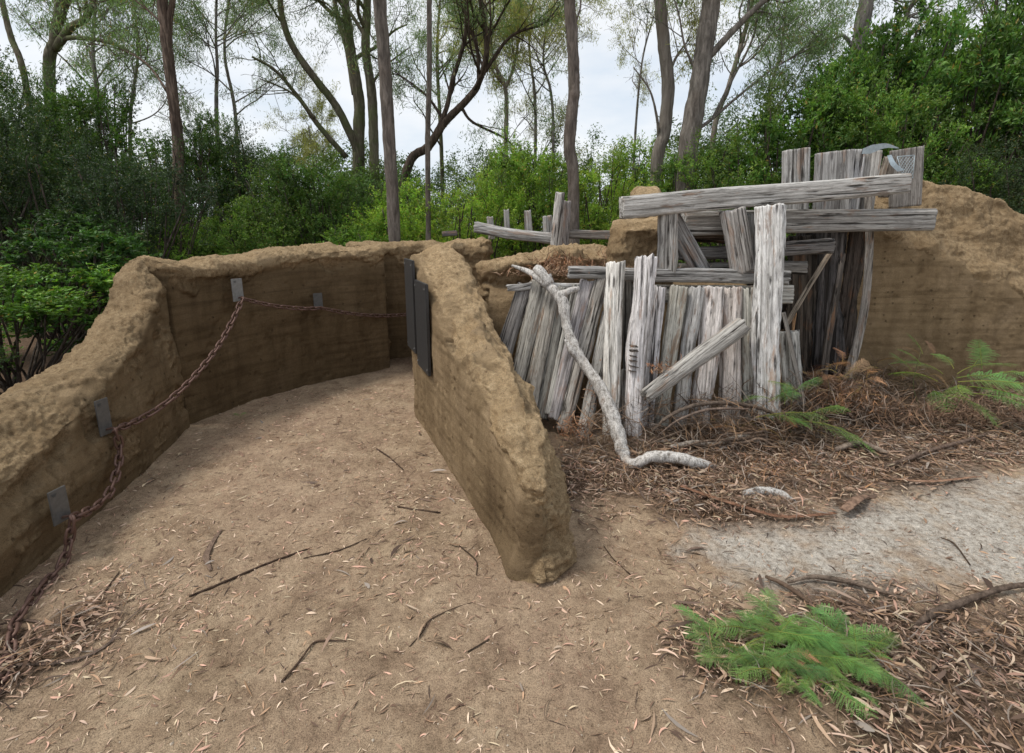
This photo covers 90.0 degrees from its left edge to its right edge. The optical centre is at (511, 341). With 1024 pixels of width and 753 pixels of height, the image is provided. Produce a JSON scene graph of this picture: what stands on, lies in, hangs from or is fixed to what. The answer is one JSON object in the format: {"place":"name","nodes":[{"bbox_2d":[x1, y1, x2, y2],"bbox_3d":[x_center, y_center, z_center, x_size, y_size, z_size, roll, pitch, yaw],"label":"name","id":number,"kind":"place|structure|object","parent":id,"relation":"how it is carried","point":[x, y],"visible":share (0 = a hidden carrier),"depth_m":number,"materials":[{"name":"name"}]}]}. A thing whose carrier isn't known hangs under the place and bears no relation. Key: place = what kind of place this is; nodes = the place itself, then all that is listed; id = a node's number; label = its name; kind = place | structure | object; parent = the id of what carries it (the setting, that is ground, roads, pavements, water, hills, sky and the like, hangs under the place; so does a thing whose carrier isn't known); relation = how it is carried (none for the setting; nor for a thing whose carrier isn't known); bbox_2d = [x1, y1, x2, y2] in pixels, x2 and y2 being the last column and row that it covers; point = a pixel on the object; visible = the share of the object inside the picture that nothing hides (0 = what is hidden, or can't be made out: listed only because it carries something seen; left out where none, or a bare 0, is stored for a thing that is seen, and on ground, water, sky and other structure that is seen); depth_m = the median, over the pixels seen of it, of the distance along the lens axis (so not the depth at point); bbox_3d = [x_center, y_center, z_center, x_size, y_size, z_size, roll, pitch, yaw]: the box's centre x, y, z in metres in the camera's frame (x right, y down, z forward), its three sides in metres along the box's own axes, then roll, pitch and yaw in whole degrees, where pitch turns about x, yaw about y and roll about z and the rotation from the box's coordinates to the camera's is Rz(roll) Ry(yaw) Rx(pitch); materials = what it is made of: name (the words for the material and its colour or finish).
{"place":"outdoors","nodes":[
{"label":"outdoors","id":0,"kind":"place"},
{"bbox_2d":[0,230,1023,752],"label":"ground","id":1,"kind":"structure","parent":0,"point":[968,512],"depth_m":2.27,"materials":[{"name":"soil"}]},
{"bbox_2d":[0,150,64,323],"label":"shrub","id":2,"kind":"object","parent":1,"relation":"on","point":[23,182],"visible":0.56,"depth_m":6.30,"materials":[{"name":"green plant"}]},
{"bbox_2d":[0,252,131,394],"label":"shrub","id":3,"kind":"object","parent":1,"relation":"on","point":[34,304],"visible":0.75,"depth_m":4.82,"materials":[{"name":"green plant"}]},
{"bbox_2d":[0,45,140,329],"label":"shrub","id":4,"kind":"object","parent":1,"relation":"on","point":[4,79],"visible":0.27,"depth_m":7.62,"materials":[{"name":"green plant"}]},
{"bbox_2d":[0,85,143,345],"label":"shrub","id":5,"kind":"object","parent":1,"relation":"on","point":[25,163],"visible":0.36,"depth_m":6.60,"materials":[{"name":"green plant"}]},
{"bbox_2d":[0,203,162,351],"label":"shrub","id":6,"kind":"object","parent":1,"relation":"on","point":[88,247],"visible":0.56,"depth_m":5.47,"materials":[{"name":"green plant"}]},
{"bbox_2d":[13,62,153,309],"bbox_3d":[-6.976,-2.423,8.531,2.122,4.514,2.641,-4,13,-18],"label":"shrub","id":7,"kind":"object","parent":1,"relation":"on","point":[109,128],"visible":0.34,"depth_m":8.32,"materials":[{"name":"green plant"}]},
{"bbox_2d":[0,259,189,597],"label":"earth wall","id":8,"kind":"structure","parent":1,"relation":"on","point":[123,357],"depth_m":3.02,"materials":[{"name":"brown soil"}]},
{"bbox_2d":[47,485,70,525],"bbox_3d":[-2.168,0.800,2.489,0.084,0.175,0.085,0,12,0],"label":"chain bracket","id":9,"kind":"object","parent":8,"relation":"attached to","point":[58,502],"visible":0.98,"depth_m":2.48,"materials":[{"name":"metal"}]},
{"bbox_2d":[0,514,76,691],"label":"chain","id":10,"kind":"object","parent":9,"relation":"hanging from","point":[15,621],"visible":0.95,"depth_m":2.23,"materials":[{"name":"metal"}]},
{"bbox_2d":[0,0,194,131],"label":"eucalyptus tree","id":11,"kind":"object","parent":1,"relation":"on","point":[92,65],"visible":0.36,"depth_m":10.93,"materials":[{"name":"green plant"}]},
{"bbox_2d":[10,0,188,256],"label":"eucalyptus tree","id":12,"kind":"object","parent":1,"relation":"on","point":[165,10],"visible":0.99,"depth_m":7.54,"materials":[{"name":"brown plant"}]},
{"bbox_2d":[41,0,213,227],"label":"eucalyptus tree","id":13,"kind":"object","parent":1,"relation":"on","point":[145,83],"visible":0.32,"depth_m":12.28,"materials":[{"name":"green plant"}]},
{"bbox_2d":[31,133,241,291],"bbox_3d":[-4.928,-1.222,6.755,2.553,2.862,2.308,0,12,-2],"label":"shrub","id":14,"kind":"object","parent":1,"relation":"on","point":[136,206],"visible":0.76,"depth_m":6.44,"materials":[{"name":"green plant"}]},
{"bbox_2d":[39,0,233,271],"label":"eucalyptus tree","id":15,"kind":"object","parent":1,"relation":"on","point":[54,44],"visible":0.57,"depth_m":8.88,"materials":[{"name":"green plant"}]},
{"bbox_2d":[112,108,264,255],"bbox_3d":[-5.388,-1.963,8.470,2.218,3.604,1.783,1,12,5],"label":"shrub","id":16,"kind":"object","parent":1,"relation":"on","point":[211,155],"visible":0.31,"depth_m":8.04,"materials":[{"name":"green plant"}]},
{"bbox_2d":[160,102,301,251],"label":"shrub","id":17,"kind":"object","parent":1,"relation":"on","point":[245,155],"visible":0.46,"depth_m":8.00,"materials":[{"name":"green plant"}]},
{"bbox_2d":[121,0,344,208],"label":"eucalyptus tree","id":18,"kind":"object","parent":1,"relation":"on","point":[242,10],"visible":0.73,"depth_m":10.87,"materials":[{"name":"green plant"}]},
{"bbox_2d":[173,0,329,207],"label":"eucalyptus tree","id":19,"kind":"object","parent":1,"relation":"on","point":[230,23],"visible":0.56,"depth_m":13.02,"materials":[{"name":"green plant"}]},
{"bbox_2d":[124,242,391,423],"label":"earth wall","id":20,"kind":"structure","parent":1,"relation":"on","point":[263,351],"depth_m":4.98,"materials":[{"name":"brown soil"}]},
{"bbox_2d":[231,278,243,301],"bbox_3d":[-2.392,-0.449,4.498,0.093,0.200,0.089,0,12,0],"label":"chain bracket","id":21,"kind":"object","parent":20,"relation":"attached to","point":[237,289],"visible":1,"depth_m":4.49,"materials":[{"name":"metal"}]},
{"bbox_2d":[112,297,243,432],"bbox_3d":[-2.343,0.095,3.767,0.111,0.639,1.634,0,12,1],"label":"chain","id":22,"kind":"object","parent":21,"relation":"hanging from","point":[164,404],"visible":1,"depth_m":3.66,"materials":[{"name":"metal"}]},
{"bbox_2d":[187,159,349,256],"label":"shrub","id":23,"kind":"object","parent":1,"relation":"on","point":[276,238],"visible":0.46,"depth_m":7.11,"materials":[{"name":"green plant"}]},
{"bbox_2d":[259,58,346,181],"bbox_3d":[-5.386,-4.513,14.345,2.948,6.061,2.116,8,15,33],"label":"eucalyptus tree","id":24,"kind":"object","parent":1,"relation":"on","point":[311,141],"visible":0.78,"depth_m":13.83,"materials":[{"name":"green plant"}]},
{"bbox_2d":[211,0,426,219],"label":"eucalyptus tree","id":25,"kind":"object","parent":1,"relation":"on","point":[356,135],"visible":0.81,"depth_m":9.91,"materials":[{"name":"green plant"}]},
{"bbox_2d":[253,139,400,246],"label":"shrub","id":26,"kind":"object","parent":1,"relation":"on","point":[319,197],"visible":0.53,"depth_m":7.56,"materials":[{"name":"green plant"}]},
{"bbox_2d":[274,0,424,214],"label":"eucalyptus tree","id":27,"kind":"object","parent":1,"relation":"on","point":[365,19],"visible":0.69,"depth_m":9.62,"materials":[{"name":"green plant"}]},
{"bbox_2d":[373,0,400,241],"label":"eucalyptus tree","id":28,"kind":"object","parent":1,"relation":"on","point":[387,106],"visible":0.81,"depth_m":6.49,"materials":[{"name":"grey plant"}]},
{"bbox_2d":[345,239,443,358],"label":"earth wall","id":29,"kind":"structure","parent":1,"relation":"on","point":[396,253],"depth_m":6.27,"materials":[{"name":"brown soil"}]},
{"bbox_2d":[338,177,452,242],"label":"shrub","id":30,"kind":"object","parent":1,"relation":"on","point":[381,216],"visible":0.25,"depth_m":7.72,"materials":[{"name":"green plant"}]},
{"bbox_2d":[425,0,431,239],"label":"eucalyptus tree","id":31,"kind":"object","parent":1,"relation":"on","point":[428,114],"visible":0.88,"depth_m":6.89,"materials":[{"name":"grey plant"}]},
{"bbox_2d":[392,0,502,211],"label":"eucalyptus tree","id":32,"kind":"object","parent":1,"relation":"on","point":[438,86],"visible":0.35,"depth_m":13.61,"materials":[{"name":"green plant"}]},
{"bbox_2d":[381,168,524,258],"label":"shrub","id":33,"kind":"object","parent":1,"relation":"on","point":[458,223],"visible":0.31,"depth_m":7.46,"materials":[{"name":"green plant"}]},
{"bbox_2d":[345,0,588,231],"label":"eucalyptus tree","id":34,"kind":"object","parent":1,"relation":"on","point":[468,25],"visible":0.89,"depth_m":9.13,"materials":[{"name":"green plant"}]},
{"bbox_2d":[410,244,576,583],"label":"earth wall","id":35,"kind":"structure","parent":1,"relation":"on","point":[477,413],"depth_m":2.83,"materials":[{"name":"brown soil"}]},
{"bbox_2d":[414,279,430,375],"bbox_3d":[-0.668,-0.106,3.814,0.027,0.670,0.373,-5,13,-22],"label":"plaque","id":36,"kind":"object","parent":35,"relation":"attached to","point":[422,325],"visible":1,"depth_m":3.75,"materials":[{"name":"metal"}]},
{"bbox_2d":[422,0,564,189],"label":"eucalyptus tree","id":37,"kind":"object","parent":1,"relation":"on","point":[501,80],"visible":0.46,"depth_m":10.90,"materials":[{"name":"green plant"}]},
{"bbox_2d":[461,155,548,259],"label":"shrub","id":38,"kind":"object","parent":1,"relation":"on","point":[490,195],"visible":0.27,"depth_m":8.29,"materials":[{"name":"green plant"}]},
{"bbox_2d":[0,46,1022,284],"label":"scrub","id":39,"kind":"object","parent":1,"relation":"on","point":[364,181],"visible":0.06,"depth_m":12.43,"materials":[{"name":"green plant"}]},
{"bbox_2d":[0,383,1023,752],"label":"leaf litter","id":40,"kind":"object","parent":1,"relation":"on","point":[894,627],"visible":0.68,"depth_m":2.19,"materials":[{"name":"brown plant"}]},
{"bbox_2d":[553,346,1023,466],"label":"dead stems","id":41,"kind":"object","parent":40,"relation":"on","point":[786,405],"depth_m":3.98,"materials":[{"name":"brown plant"}]},
{"bbox_2d":[513,279,545,380],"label":"palisade log","id":42,"kind":"object","parent":1,"relation":"on","point":[527,336],"visible":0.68,"depth_m":4.13,"materials":[{"name":"grey wood"}]},
{"bbox_2d":[475,243,586,312],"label":"earth wall","id":43,"kind":"structure","parent":1,"relation":"on","point":[487,279],"depth_m":4.80,"materials":[{"name":"brown soil"}]},
{"bbox_2d":[446,0,619,203],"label":"eucalyptus tree","id":44,"kind":"object","parent":1,"relation":"on","point":[542,63],"visible":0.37,"depth_m":11.48,"materials":[{"name":"green plant"}]},
{"bbox_2d":[526,290,556,404],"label":"palisade log","id":45,"kind":"object","parent":1,"relation":"on","point":[539,354],"visible":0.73,"depth_m":4.11,"materials":[{"name":"grey wood"}]},
{"bbox_2d":[469,126,617,255],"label":"shrub","id":46,"kind":"object","parent":1,"relation":"on","point":[519,158],"visible":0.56,"depth_m":8.02,"materials":[{"name":"green plant"}]},
{"bbox_2d":[489,0,608,204],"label":"eucalyptus tree","id":47,"kind":"object","parent":1,"relation":"on","point":[534,91],"visible":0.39,"depth_m":12.56,"materials":[{"name":"green plant"}]},
{"bbox_2d":[537,285,569,420],"bbox_3d":[0.340,0.095,4.150,0.136,1.106,0.079,11,-3,5],"label":"palisade log","id":48,"kind":"object","parent":1,"relation":"on","point":[556,333],"visible":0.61,"depth_m":4.12,"materials":[{"name":"grey wood"}]},
{"bbox_2d":[548,279,592,421],"bbox_3d":[0.473,0.071,4.101,0.133,1.168,0.079,13,-3,7],"label":"palisade log","id":49,"kind":"object","parent":1,"relation":"on","point":[577,320],"visible":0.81,"depth_m":4.07,"materials":[{"name":"grey wood"}]},
{"bbox_2d":[563,0,581,243],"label":"eucalyptus tree","id":50,"kind":"object","parent":1,"relation":"on","point":[570,125],"visible":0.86,"depth_m":7.03,"materials":[{"name":"grey plant"}]},
{"bbox_2d":[555,278,605,431],"bbox_3d":[0.567,0.099,4.076,0.141,1.282,0.082,14,-3,8],"label":"palisade log","id":51,"kind":"object","parent":1,"relation":"on","point":[587,336],"visible":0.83,"depth_m":4.05,"materials":[{"name":"grey wood"}]},
{"bbox_2d":[567,266,790,284],"bbox_3d":[1.343,-0.531,4.112,1.815,0.132,0.077,1,8,-2],"label":"rail","id":52,"kind":"object","parent":51,"relation":"on","point":[705,275],"visible":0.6,"depth_m":4.09,"materials":[{"name":"grey wood"}]},
{"bbox_2d":[657,213,677,272],"bbox_3d":[1.237,-0.793,4.066,0.170,0.510,0.068,2,13,17],"label":"plank","id":53,"kind":"object","parent":52,"relation":"on","point":[667,244],"visible":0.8,"depth_m":4.04,"materials":[{"name":"grey wood"}]},
{"bbox_2d":[719,206,754,273],"bbox_3d":[1.790,-0.792,4.066,0.201,0.524,0.081,-9,13,25],"label":"plank","id":54,"kind":"object","parent":52,"relation":"on","point":[736,232],"visible":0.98,"depth_m":4.03,"materials":[{"name":"grey wood"}]},
{"bbox_2d":[619,173,911,218],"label":"top beam","id":55,"kind":"structure","parent":54,"relation":"on","point":[667,203],"depth_m":3.98,"materials":[{"name":"grey wood"}]},
{"bbox_2d":[522,138,653,248],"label":"shrub","id":56,"kind":"object","parent":1,"relation":"on","point":[607,193],"visible":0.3,"depth_m":7.77,"materials":[{"name":"green plant"}]},
{"bbox_2d":[512,264,714,468],"bbox_3d":[0.688,0.183,3.747,1.756,1.413,0.444,11,16,40],"label":"driftwood branch","id":57,"kind":"object","parent":1,"relation":"on","point":[539,274],"visible":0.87,"depth_m":3.76,"materials":[{"name":"grey wood"}]},
{"bbox_2d":[602,260,625,434],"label":"palisade log","id":58,"kind":"object","parent":1,"relation":"on","point":[613,305],"visible":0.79,"depth_m":3.91,"materials":[{"name":"grey wood"}]},
{"bbox_2d":[585,130,674,224],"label":"shrub","id":59,"kind":"object","parent":1,"relation":"on","point":[624,174],"visible":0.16,"depth_m":8.86,"materials":[{"name":"green plant"}]},
{"bbox_2d":[606,216,672,284],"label":"earth pillar","id":60,"kind":"structure","parent":1,"relation":"on","point":[630,240],"depth_m":4.36,"materials":[{"name":"brown soil"}]},
{"bbox_2d":[681,208,937,235],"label":"long beam","id":61,"kind":"structure","parent":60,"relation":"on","point":[803,221],"depth_m":4.20,"materials":[{"name":"grey wood"}]},
{"bbox_2d":[607,0,673,175],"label":"eucalyptus tree","id":62,"kind":"object","parent":1,"relation":"on","point":[638,87],"visible":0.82,"depth_m":13.89,"materials":[{"name":"green plant"}]},
{"bbox_2d":[624,253,657,436],"bbox_3d":[0.956,0.101,3.865,0.203,1.539,0.172,3,0,14],"label":"palisade log","id":63,"kind":"object","parent":1,"relation":"on","point":[645,267],"visible":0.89,"depth_m":3.86,"materials":[{"name":"grey wood"}]},
{"bbox_2d":[640,317,750,402],"bbox_3d":[1.393,0.147,3.889,1.014,0.151,0.138,-34,-14,-11],"label":"fallen log","id":64,"kind":"object","parent":63,"relation":"on","point":[719,342],"visible":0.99,"depth_m":3.84,"materials":[{"name":"grey wood"}]},
{"bbox_2d":[643,285,665,427],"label":"palisade log","id":65,"kind":"object","parent":1,"relation":"on","point":[654,335],"visible":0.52,"depth_m":4.04,"materials":[{"name":"grey wood"}]},
{"bbox_2d":[586,0,742,185],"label":"eucalyptus tree","id":66,"kind":"object","parent":1,"relation":"on","point":[664,120],"visible":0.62,"depth_m":8.26,"materials":[{"name":"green plant"}]},
{"bbox_2d":[654,284,687,426],"bbox_3d":[1.247,0.184,4.063,0.149,1.269,0.093,7,-2,17],"label":"palisade log","id":67,"kind":"object","parent":1,"relation":"on","point":[676,307],"visible":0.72,"depth_m":4.04,"materials":[{"name":"grey wood"}]},
{"bbox_2d":[616,128,749,266],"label":"shrub","id":68,"kind":"object","parent":1,"relation":"on","point":[672,168],"visible":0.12,"depth_m":8.07,"materials":[{"name":"green plant"}]},
{"bbox_2d":[671,286,704,426],"bbox_3d":[1.397,0.154,4.089,0.139,1.208,0.079,7,-2,19],"label":"palisade log","id":69,"kind":"object","parent":1,"relation":"on","point":[692,315],"visible":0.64,"depth_m":4.06,"materials":[{"name":"grey wood"}]},
{"bbox_2d":[690,285,724,426],"bbox_3d":[1.565,0.140,4.105,0.191,1.172,0.065,5,0,21],"label":"palisade log","id":70,"kind":"object","parent":1,"relation":"on","point":[711,322],"visible":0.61,"depth_m":4.08,"materials":[{"name":"grey wood"}]},
{"bbox_2d":[717,286,742,424],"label":"palisade log","id":71,"kind":"object","parent":1,"relation":"on","point":[729,361],"visible":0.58,"depth_m":4.09,"materials":[{"name":"grey wood"}]},
{"bbox_2d":[623,0,858,262],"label":"eucalyptus tree","id":72,"kind":"object","parent":1,"relation":"on","point":[706,51],"visible":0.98,"depth_m":7.79,"materials":[{"name":"green plant"}]},
{"bbox_2d":[672,115,811,284],"bbox_3d":[3.408,-1.641,7.781,2.225,3.263,2.293,4,13,19],"label":"shrub","id":73,"kind":"object","parent":1,"relation":"on","point":[711,179],"visible":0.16,"depth_m":7.33,"materials":[{"name":"green plant"}]},
{"bbox_2d":[741,287,755,421],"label":"palisade log","id":74,"kind":"object","parent":1,"relation":"on","point":[746,371],"visible":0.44,"depth_m":4.12,"materials":[{"name":"grey wood"}]},
{"bbox_2d":[749,203,785,420],"bbox_3d":[1.976,-0.205,3.968,0.247,1.670,0.111,1,8,27],"label":"tall post","id":75,"kind":"object","parent":1,"relation":"on","point":[770,241],"visible":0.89,"depth_m":3.92,"materials":[{"name":"grey wood"}]},
{"bbox_2d":[698,86,879,329],"bbox_3d":[4.252,-1.986,8.181,3.075,3.797,2.339,-12,17,-43],"label":"shrub","id":76,"kind":"object","parent":1,"relation":"on","point":[773,133],"visible":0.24,"depth_m":7.50,"materials":[{"name":"green plant"}]},
{"bbox_2d":[723,0,858,161],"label":"eucalyptus tree","id":77,"kind":"object","parent":1,"relation":"on","point":[826,2],"visible":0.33,"depth_m":11.17,"materials":[{"name":"green plant"}]},
{"bbox_2d":[781,234,817,389],"bbox_3d":[2.642,-0.102,4.718,0.286,1.722,0.051,1,12,29],"label":"plank","id":78,"kind":"object","parent":1,"relation":"on","point":[804,316],"visible":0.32,"depth_m":4.64,"materials":[{"name":"grey wood"}]},
{"bbox_2d":[672,587,928,719],"bbox_3d":[1.076,1.176,1.919,0.834,0.148,0.609,0,12,0],"label":"bracken fern","id":79,"kind":"object","parent":1,"relation":"on","point":[807,648],"visible":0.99,"depth_m":1.91,"materials":[{"name":"green plant"}]},
{"bbox_2d":[796,232,847,400],"bbox_3d":[2.810,-0.133,4.682,0.451,1.780,0.060,3,13,31],"label":"plank","id":80,"kind":"object","parent":1,"relation":"on","point":[826,279],"visible":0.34,"depth_m":4.60,"materials":[{"name":"grey wood"}]},
{"bbox_2d":[781,147,809,208],"bbox_3d":[2.457,-1.336,4.436,0.220,0.629,0.054,1,14,29],"label":"plank","id":81,"kind":"object","parent":80,"relation":"on","point":[795,165],"visible":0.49,"depth_m":4.38,"materials":[{"name":"grey wood"}]},
{"bbox_2d":[812,149,854,208],"bbox_3d":[2.790,-1.333,4.457,0.299,0.610,0.059,3,14,31],"label":"plank","id":82,"kind":"object","parent":80,"relation":"on","point":[832,165],"visible":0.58,"depth_m":4.41,"materials":[{"name":"grey wood"}]},
{"bbox_2d":[838,232,864,386],"bbox_3d":[3.056,-0.162,4.697,0.195,1.739,0.049,7,12,33],"label":"plank","id":83,"kind":"object","parent":1,"relation":"on","point":[853,269],"visible":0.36,"depth_m":4.62,"materials":[{"name":"grey wood"}]},
{"bbox_2d":[842,196,873,399],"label":"bent slab","id":84,"kind":"structure","parent":1,"relation":"on","point":[865,302],"depth_m":4.46,"materials":[{"name":"grey wood"}]},
{"bbox_2d":[746,0,988,204],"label":"shrub","id":85,"kind":"object","parent":1,"relation":"on","point":[875,60],"visible":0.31,"depth_m":7.36,"materials":[{"name":"green plant"}]},
{"bbox_2d":[765,0,984,117],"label":"eucalyptus tree","id":86,"kind":"object","parent":1,"relation":"on","point":[864,12],"visible":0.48,"depth_m":8.93,"materials":[{"name":"green plant"}]},
{"bbox_2d":[760,389,1023,436],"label":"dry leaf clump","id":87,"kind":"object","parent":1,"relation":"on","point":[929,413],"visible":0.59,"depth_m":4.26,"materials":[{"name":"brown plant"}]},
{"bbox_2d":[778,53,1021,198],"bbox_3d":[5.294,-1.937,7.194,2.641,4.123,2.122,12,17,43],"label":"shrub","id":88,"kind":"object","parent":1,"relation":"on","point":[857,102],"visible":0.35,"depth_m":6.83,"materials":[{"name":"green plant"}]},
{"bbox_2d":[844,0,1010,189],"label":"shrub","id":89,"kind":"object","parent":1,"relation":"on","point":[966,46],"visible":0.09,"depth_m":8.17,"materials":[{"name":"green plant"}]},
{"bbox_2d":[840,180,1023,396],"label":"earth wall","id":90,"kind":"structure","parent":1,"relation":"on","point":[951,285],"depth_m":4.75,"materials":[{"name":"brown soil"}]},
{"bbox_2d":[884,0,1023,210],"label":"shrub","id":91,"kind":"object","parent":1,"relation":"on","point":[984,62],"visible":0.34,"depth_m":7.16,"materials":[{"name":"green plant"}]},
{"bbox_2d":[890,334,1023,426],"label":"bracken fern","id":92,"kind":"object","parent":1,"relation":"on","point":[1012,383],"visible":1,"depth_m":4.18,"materials":[{"name":"green plant"}]},
{"bbox_2d":[928,124,1023,213],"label":"shrub","id":93,"kind":"object","parent":1,"relation":"on","point":[1008,185],"visible":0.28,"depth_m":6.02,"materials":[{"name":"green plant"}]},
{"bbox_2d":[0,0,1023,230],"label":"sky","id":94,"kind":"structure","parent":0,"point":[609,101],"materials":[{"name":"white"}]},
{"bbox_2d":[488,279,745,412],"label":"bank","id":95,"kind":"structure","parent":0,"point":[500,300],"depth_m":4.37,"materials":[{"name":"brown soil"}]},
{"bbox_2d":[678,261,807,274],"bbox_3d":[1.971,-0.626,4.388,1.106,0.121,0.082,0,8,0],"label":"sleeper","id":96,"kind":"object","parent":95,"relation":"on","point":[797,267],"visible":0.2,"depth_m":4.35,"materials":[{"name":"grey wood"}]},
{"bbox_2d":[678,238,835,259],"bbox_3d":[2.086,-0.783,4.395,1.337,0.143,0.097,-3,9,1],"label":"sleeper","id":97,"kind":"object","parent":96,"relation":"on","point":[814,246],"visible":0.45,"depth_m":4.36,"materials":[{"name":"grey wood"}]},
{"bbox_2d":[781,367,915,426],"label":"dry leaf clump","id":98,"kind":"object","parent":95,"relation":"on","point":[848,403],"visible":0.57,"depth_m":4.23,"materials":[{"name":"brown plant"}]},
{"bbox_2d":[888,146,923,207],"bbox_3d":[3.516,-1.458,4.578,0.248,0.509,0.048,2,16,37],"label":"plank","id":99,"kind":"object","parent":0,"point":[913,197],"visible":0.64,"depth_m":4.54,"materials":[{"name":"grey wood"}]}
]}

